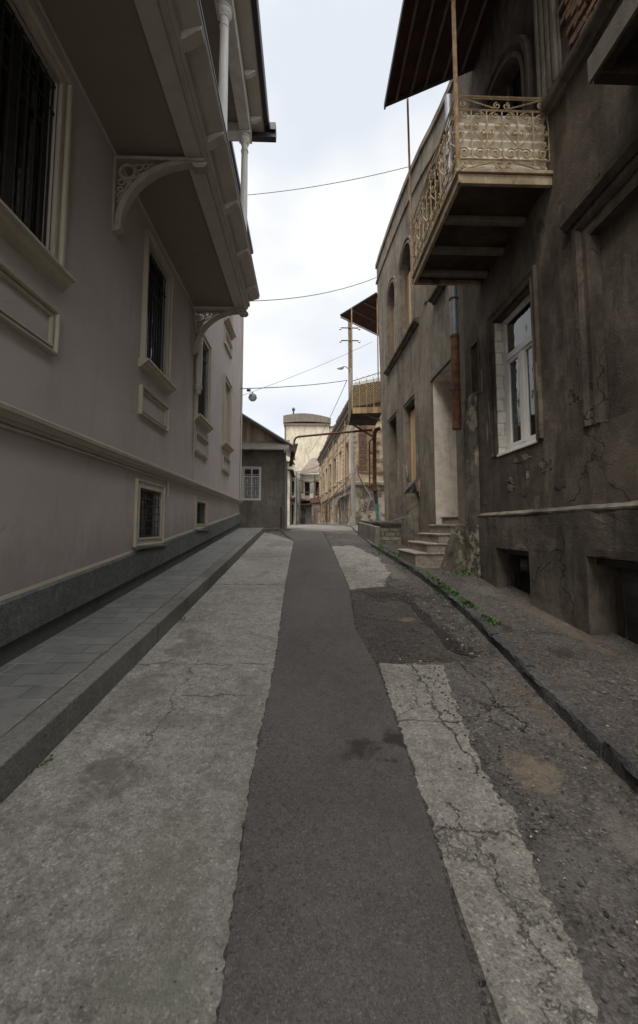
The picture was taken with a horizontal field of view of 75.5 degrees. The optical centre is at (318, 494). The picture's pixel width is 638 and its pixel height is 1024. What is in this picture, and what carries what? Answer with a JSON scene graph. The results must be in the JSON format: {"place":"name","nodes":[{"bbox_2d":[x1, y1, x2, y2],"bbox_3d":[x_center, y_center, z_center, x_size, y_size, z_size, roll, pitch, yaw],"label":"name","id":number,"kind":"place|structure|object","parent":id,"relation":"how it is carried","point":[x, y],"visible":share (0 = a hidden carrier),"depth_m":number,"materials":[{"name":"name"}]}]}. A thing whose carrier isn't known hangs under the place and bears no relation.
{"place":"outdoors","nodes":[
{"label":"outdoors","id":0,"kind":"place"},
{"bbox_2d":[0,528,257,737],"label":"pavement","id":1,"kind":"structure","parent":0,"point":[34,678],"depth_m":3.94,"materials":[{"name":"stone"}]},
{"bbox_2d":[232,0,448,438],"label":"sky","id":2,"kind":"structure","parent":0,"point":[327,63],"materials":[{"name":"white"}]},
{"bbox_2d":[352,525,394,544],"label":"pavement","id":3,"kind":"structure","parent":0,"point":[355,528],"depth_m":15.66,"materials":[{"name":"grey concrete"}]},
{"bbox_2d":[337,320,360,527],"bbox_3d":[1.547,-3.690,21.298,1.273,11.102,0.374,1,-5,-15],"label":"utility pole","id":4,"kind":"object","parent":3,"relation":"on","point":[353,512],"visible":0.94,"depth_m":21.25,"materials":[{"name":"wood"}]},
{"bbox_2d":[264,531,637,1023],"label":"road","id":5,"kind":"structure","parent":0,"point":[608,797],"depth_m":2.18,"materials":[{"name":"grey asphalt"}]},
{"bbox_2d":[0,533,293,1023],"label":"concrete strip","id":6,"kind":"object","parent":5,"relation":"on","point":[123,825],"visible":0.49,"depth_m":2.00,"materials":[{"name":"grey concrete"}]},
{"bbox_2d":[37,617,184,767],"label":"weeds","id":7,"kind":"object","parent":6,"relation":"on","point":[50,759],"visible":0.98,"depth_m":2.51,"materials":[{"name":"green plant"}]},
{"bbox_2d":[5,537,584,1015],"bbox_3d":[-0.591,1.557,7.929,2.496,1.294,13.888,0,-5,-2],"label":"grit","id":8,"kind":"object","parent":6,"relation":"on","point":[225,827],"visible":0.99,"depth_m":1.90,"materials":[{"name":"grey gravel"}]},
{"bbox_2d":[218,531,485,1023],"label":"asphalt strip","id":9,"kind":"object","parent":5,"relation":"on","point":[343,911],"visible":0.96,"depth_m":1.84,"materials":[{"name":"grey asphalt"}]},
{"bbox_2d":[216,531,492,1023],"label":"asphalt seam","id":10,"kind":"object","parent":9,"relation":"on","point":[485,1012],"visible":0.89,"depth_m":1.94,"materials":[{"name":"grey asphalt"}]},
{"bbox_2d":[332,545,391,589],"bbox_3d":[0.937,1.551,9.497,1.123,0.513,5.310,0,-5,-2],"label":"concrete patch","id":11,"kind":"object","parent":5,"relation":"on","point":[354,559],"visible":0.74,"depth_m":8.73,"materials":[{"name":"grey concrete"}]},
{"bbox_2d":[350,587,461,663],"bbox_3d":[0.925,1.603,5.514,1.068,0.310,3.141,0,-5,-2],"label":"asphalt patch","id":12,"kind":"object","parent":5,"relation":"on","point":[382,643],"visible":0.72,"depth_m":4.82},
{"bbox_2d":[398,596,480,657],"bbox_3d":[1.362,1.605,5.240,0.281,0.243,2.364,1,-5,-7],"label":"road trough","id":13,"kind":"object","parent":5,"relation":"on","point":[425,617],"visible":0.91,"depth_m":4.71,"materials":[{"name":"grey asphalt"}]},
{"bbox_2d":[379,663,598,1023],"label":"concrete slab","id":14,"kind":"structure","parent":5,"relation":"on","point":[519,956],"depth_m":1.80,"materials":[{"name":"grey concrete"}]},
{"bbox_2d":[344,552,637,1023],"bbox_3d":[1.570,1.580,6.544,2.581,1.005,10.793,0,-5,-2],"label":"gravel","id":15,"kind":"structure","parent":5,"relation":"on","point":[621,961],"depth_m":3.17,"materials":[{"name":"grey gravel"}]},
{"bbox_2d":[287,524,637,644],"bbox_3d":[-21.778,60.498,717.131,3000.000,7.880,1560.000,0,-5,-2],"label":"ground","id":16,"kind":"structure","parent":0,"point":[631,585],"depth_m":7.46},
{"bbox_2d":[0,528,263,804],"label":"kerb","id":17,"kind":"structure","parent":16,"relation":"on","point":[34,739],"depth_m":3.08,"materials":[{"name":"concrete"}]},
{"bbox_2d":[0,0,276,666],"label":"townhouse","id":18,"kind":"structure","parent":16,"relation":"on","point":[129,290],"depth_m":4.88,"materials":[{"name":"paint"}]},
{"bbox_2d":[0,0,75,291],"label":"window","id":19,"kind":"structure","parent":18,"relation":"in","point":[24,85],"depth_m":3.82,"materials":[{"name":"paint"}]},
{"bbox_2d":[132,478,166,549],"bbox_3d":[-2.720,0.326,6.571,0.200,1.045,1.250,0,-5,-2],"label":"cellar window","id":20,"kind":"structure","parent":18,"relation":"in","point":[143,506],"depth_m":6.59,"materials":[{"name":"grey stone"}]},
{"bbox_2d":[138,228,176,394],"bbox_3d":[-2.686,-2.940,6.852,0.290,2.210,1.330,0,-5,-2],"label":"window","id":21,"kind":"structure","parent":18,"relation":"in","point":[149,361],"depth_m":6.90,"materials":[{"name":"paint"}]},
{"bbox_2d":[194,495,208,530],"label":"cellar window","id":22,"kind":"structure","parent":18,"relation":"in","point":[197,518],"depth_m":9.74,"materials":[{"name":"grey stone"}]},
{"bbox_2d":[193,327,213,432],"bbox_3d":[-2.777,-2.702,9.841,0.290,2.210,1.330,0,-5,-2],"label":"window","id":23,"kind":"structure","parent":18,"relation":"in","point":[200,419],"depth_m":10.21,"materials":[{"name":"metal"}]},
{"bbox_2d":[221,373,233,453],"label":"window","id":24,"kind":"structure","parent":18,"relation":"in","point":[227,446],"depth_m":12.99,"materials":[{"name":"beige paint"}]},
{"bbox_2d":[224,315,235,339],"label":"window","id":25,"kind":"structure","parent":18,"relation":"in","point":[229,324],"depth_m":13.11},
{"bbox_2d":[240,380,346,388],"bbox_3d":[-0.718,-4.946,18.437,0.029,2.579,7.540,-3,-6,35],"label":"lamp wire","id":26,"kind":"object","parent":18,"relation":"attached to","point":[289,386],"visible":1,"depth_m":17.54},
{"bbox_2d":[247,389,256,401],"bbox_3d":[-2.564,-3.778,15.815,0.370,0.415,0.370,0,-5,-2],"label":"hanging lamp","id":27,"kind":"object","parent":26,"relation":"hanging from","point":[252,397],"visible":1,"depth_m":15.71,"materials":[{"name":"metal"}]},
{"bbox_2d":[310,381,346,451],"bbox_3d":[0.138,-5.171,34.038,0.029,0.752,25.074,0,-5,-6],"label":"overhead wire","id":28,"kind":"object","parent":26,"relation":"attached to","point":[332,412],"visible":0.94,"depth_m":26.55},
{"bbox_2d":[241,342,370,395],"bbox_3d":[-0.107,-5.699,18.114,7.497,4.412,0.013,4,-6,-41],"label":"overhead wire","id":29,"kind":"object","parent":18,"relation":"attached to","point":[305,371],"visible":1,"depth_m":17.54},
{"bbox_2d":[249,167,406,194],"bbox_3d":[0.112,-9.712,12.820,5.248,0.258,0.016,-1,-5,9],"label":"overhead wire","id":30,"kind":"object","parent":18,"relation":"attached to","point":[330,183],"visible":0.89,"depth_m":12.76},
{"bbox_2d":[239,413,295,531],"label":"house","id":31,"kind":"structure","parent":16,"relation":"on","point":[264,472],"depth_m":17.01,"materials":[{"name":"concrete"}]},
{"bbox_2d":[242,467,260,499],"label":"window","id":32,"kind":"structure","parent":31,"relation":"in","point":[251,476],"depth_m":17.09,"materials":[{"name":"white paint"}]},
{"bbox_2d":[287,469,297,524],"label":"worn house","id":33,"kind":"structure","parent":16,"relation":"on","point":[290,498],"depth_m":33.38,"materials":[{"name":"white paint"}]},
{"bbox_2d":[287,461,299,523],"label":"narrow house","id":34,"kind":"structure","parent":16,"relation":"on","point":[293,467],"depth_m":43.28,"materials":[{"name":"grey metal"}]},
{"bbox_2d":[283,407,330,477],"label":"tall building","id":35,"kind":"structure","parent":16,"relation":"on","point":[297,424],"depth_m":60.71,"materials":[{"name":"beige concrete"}]},
{"bbox_2d":[299,447,320,523],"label":"corner house","id":36,"kind":"structure","parent":16,"relation":"on","point":[309,484],"depth_m":46.18,"materials":[{"name":"beige metal"}]},
{"bbox_2d":[310,498,320,523],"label":"lean to","id":37,"kind":"object","parent":16,"relation":"on","point":[315,510],"visible":0.59,"depth_m":44.17,"materials":[{"name":"beige paint"}]},
{"bbox_2d":[314,508,317,523],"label":"door","id":38,"kind":"structure","parent":37,"relation":"in","point":[315,509],"depth_m":44.12,"materials":[{"name":"wood"}]},
{"bbox_2d":[316,523,350,526],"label":"kerb","id":39,"kind":"structure","parent":16,"relation":"on","point":[345,525],"depth_m":28.51,"materials":[{"name":"concrete"}]},
{"bbox_2d":[289,427,380,520],"bbox_3d":[0.726,-0.758,18.928,4.187,4.685,0.896,0,-5,-2],"label":"gas pipe","id":40,"kind":"object","parent":16,"relation":"on","point":[374,490],"visible":0.94,"depth_m":18.68,"materials":[{"name":"metal"}]},
{"bbox_2d":[317,401,384,524],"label":"row house","id":41,"kind":"structure","parent":16,"relation":"on","point":[334,492],"depth_m":26.24,"materials":[{"name":"beige brick"}]},
{"bbox_2d":[338,449,341,482],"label":"window","id":42,"kind":"structure","parent":41,"relation":"in","point":[340,450],"depth_m":29.99,"materials":[{"name":"white paint"}]},
{"bbox_2d":[346,440,348,477],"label":"window","id":43,"kind":"structure","parent":41,"relation":"in","point":[347,441],"depth_m":26.97,"materials":[{"name":"beige glass"}]},
{"bbox_2d":[358,521,400,544],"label":"wall","id":44,"kind":"structure","parent":16,"relation":"on","point":[381,532],"depth_m":12.02,"materials":[{"name":"paint"}]},
{"bbox_2d":[340,79,465,570],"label":"old house","id":45,"kind":"structure","parent":16,"relation":"on","point":[407,397],"depth_m":11.33,"materials":[{"name":"grey paint"}]},
{"bbox_2d":[256,277,376,300],"bbox_3d":[0.091,-7.572,15.058,6.502,3.570,0.022,4,-6,-42],"label":"overhead wire","id":46,"kind":"object","parent":45,"relation":"attached to","point":[315,294],"visible":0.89,"depth_m":14.84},
{"bbox_2d":[385,276,397,366],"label":"arched window","id":47,"kind":"structure","parent":45,"relation":"in","point":[393,279],"depth_m":15.17,"materials":[{"name":"brown paint"}]},
{"bbox_2d":[387,408,399,520],"bbox_3d":[2.584,-0.825,14.270,0.079,3.976,1.457,0,-5,-3],"label":"doorway","id":48,"kind":"structure","parent":45,"relation":"in","point":[395,413],"depth_m":14.76,"materials":[{"name":"brown paint"}]},
{"bbox_2d":[398,235,414,342],"bbox_3d":[2.817,-6.358,12.736,0.390,3.060,1.680,0,-5,-2],"label":"arched window","id":49,"kind":"structure","parent":45,"relation":"in","point":[410,287],"depth_m":13.24,"materials":[{"name":"brown paint"}]},
{"bbox_2d":[402,390,419,497],"bbox_3d":[2.743,-1.230,12.089,0.435,3.313,1.636,0,-5,-2],"label":"boarded window","id":50,"kind":"structure","parent":45,"relation":"in","point":[412,487],"depth_m":12.28,"materials":[{"name":"grey paint"}]},
{"bbox_2d":[422,159,444,303],"bbox_3d":[2.948,-6.565,10.147,0.388,3.060,1.580,0,-5,-2],"label":"arched window","id":51,"kind":"structure","parent":45,"relation":"in","point":[425,297],"depth_m":10.64,"materials":[{"name":"brown paint"}]},
{"bbox_2d":[371,543,637,793],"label":"kerb","id":52,"kind":"structure","parent":16,"relation":"on","point":[620,759],"depth_m":3.14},
{"bbox_2d":[384,0,637,639],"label":"old house","id":53,"kind":"structure","parent":16,"relation":"on","point":[530,246],"depth_m":5.37,"materials":[{"name":"brown paint"}]},
{"bbox_2d":[469,338,480,398],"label":"vent window","id":54,"kind":"structure","parent":53,"relation":"in","point":[476,350],"depth_m":7.74,"materials":[{"name":"paint"}]},
{"bbox_2d":[478,34,534,116],"bbox_3d":[3.071,-5.590,6.761,0.380,2.980,2.060,0,-5,-2],"label":"arched window","id":55,"kind":"structure","parent":53,"relation":"in","point":[519,46],"depth_m":6.26,"materials":[{"name":"grey paint"}]},
{"bbox_2d":[486,265,543,456],"bbox_3d":[3.043,-1.880,6.304,0.254,2.450,1.480,0,-5,-2],"label":"window","id":56,"kind":"structure","parent":53,"relation":"in","point":[516,357],"depth_m":6.50,"materials":[{"name":"white paint"}]},
{"bbox_2d":[559,131,637,427],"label":"blocked window","id":57,"kind":"structure","parent":53,"relation":"in","point":[618,242],"depth_m":4.36,"materials":[{"name":"brown paint"}]},
{"bbox_2d":[380,544,637,756],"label":"pavement","id":58,"kind":"structure","parent":0,"point":[603,669],"depth_m":3.99,"materials":[{"name":"grey concrete"}]},
{"bbox_2d":[389,515,411,540],"bbox_3d":[2.304,1.092,11.696,0.044,0.942,1.874,1,-5,-8],"label":"handrail","id":59,"kind":"object","parent":58,"relation":"on","point":[411,523],"visible":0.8,"depth_m":10.80,"materials":[{"name":"grey metal"}]},
{"bbox_2d":[370,544,501,625],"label":"weeds","id":60,"kind":"object","parent":58,"relation":"on","point":[493,621],"visible":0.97,"depth_m":6.38,"materials":[{"name":"green plant"}]},
{"bbox_2d":[384,589,612,772],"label":"leaf litter","id":61,"kind":"object","parent":58,"relation":"on","point":[532,672],"visible":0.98,"depth_m":3.47,"materials":[{"name":"brown plant"}]}
]}

